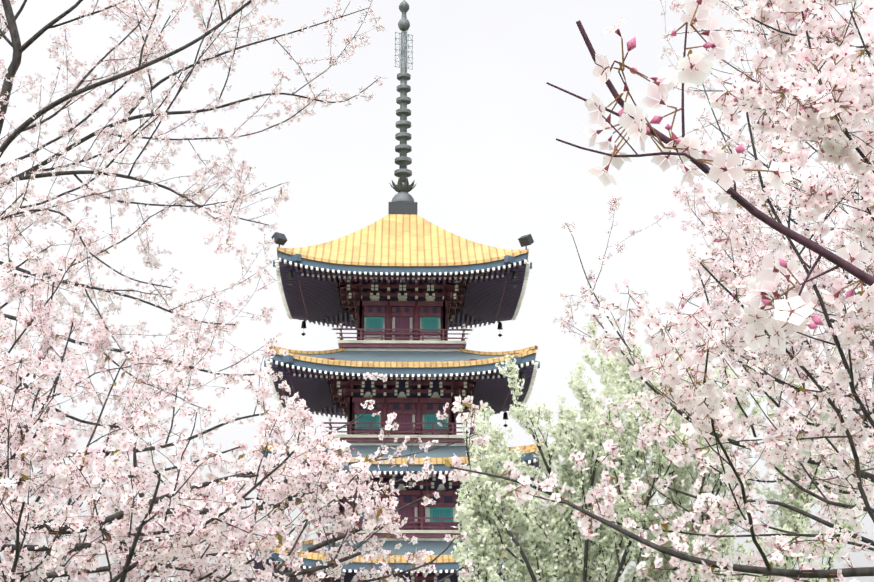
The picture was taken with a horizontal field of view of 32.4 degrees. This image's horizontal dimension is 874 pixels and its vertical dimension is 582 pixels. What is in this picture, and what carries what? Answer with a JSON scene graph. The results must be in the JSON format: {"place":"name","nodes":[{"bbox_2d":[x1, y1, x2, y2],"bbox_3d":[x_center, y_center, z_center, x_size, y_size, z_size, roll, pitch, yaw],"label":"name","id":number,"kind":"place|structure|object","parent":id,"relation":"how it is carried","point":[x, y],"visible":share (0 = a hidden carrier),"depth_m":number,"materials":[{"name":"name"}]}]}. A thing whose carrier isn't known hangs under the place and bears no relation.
{"place":"outdoors","nodes":[
{"label":"outdoors","id":0,"kind":"place"},
{"bbox_2d":[0,0,873,581],"label":"sky","id":1,"kind":"structure","parent":0,"point":[489,167],"materials":[{"name":"white"}]},
{"bbox_2d":[546,20,873,295],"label":"cherry branches","id":2,"kind":"object","parent":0,"point":[843,264],"visible":0.79,"depth_m":1.44,"materials":[{"name":"brown plant"}]},
{"bbox_2d":[582,0,873,351],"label":"cherry blossoms","id":3,"kind":"object","parent":2,"relation":"attached to","point":[787,314],"visible":0.98,"depth_m":1.43,"materials":[{"name":"pink plant"}]},
{"bbox_3d":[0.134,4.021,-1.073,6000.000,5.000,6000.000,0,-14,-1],"label":"ground","id":4,"kind":"structure","parent":0,"visible":0},
{"bbox_2d":[0,0,380,412],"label":"tree branches","id":5,"kind":"object","parent":4,"relation":"on","point":[15,45],"visible":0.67,"depth_m":10.77,"materials":[{"name":"brown plant"}]},
{"bbox_2d":[0,0,386,419],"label":"cherry blossoms","id":6,"kind":"object","parent":5,"relation":"attached to","point":[137,43],"visible":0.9,"depth_m":10.67,"materials":[{"name":"pink plant"}]},
{"bbox_2d":[0,219,476,581],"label":"tree branches","id":7,"kind":"object","parent":4,"relation":"on","point":[79,547],"visible":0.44,"depth_m":5.95,"materials":[{"name":"brown plant"}]},
{"bbox_2d":[0,208,488,581],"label":"cherry blossoms","id":8,"kind":"object","parent":7,"relation":"attached to","point":[120,464],"visible":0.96,"depth_m":5.65,"materials":[{"name":"pink plant"}]},
{"bbox_2d":[249,0,544,581],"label":"pagoda","id":9,"kind":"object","parent":4,"relation":"on","point":[402,287],"visible":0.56,"depth_m":60.46,"materials":[{"name":"black wood"}]},
{"bbox_2d":[450,0,873,581],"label":"tree branches","id":10,"kind":"object","parent":4,"relation":"on","point":[767,570],"visible":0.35,"depth_m":4.45,"materials":[{"name":"brown plant"}]},
{"bbox_2d":[438,0,873,581],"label":"cherry blossoms","id":11,"kind":"object","parent":10,"relation":"attached to","point":[816,122],"visible":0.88,"depth_m":3.65,"materials":[{"name":"pink plant"}]},
{"bbox_2d":[457,330,872,581],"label":"tree branches","id":12,"kind":"object","parent":4,"relation":"on","point":[586,549],"visible":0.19,"depth_m":14.78,"materials":[{"name":"brown wood"}]},
{"bbox_2d":[451,318,873,581],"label":"white tree blossoms","id":13,"kind":"object","parent":12,"relation":"attached to","point":[584,442],"visible":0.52,"depth_m":14.84,"materials":[{"name":"green plant"}]}
]}

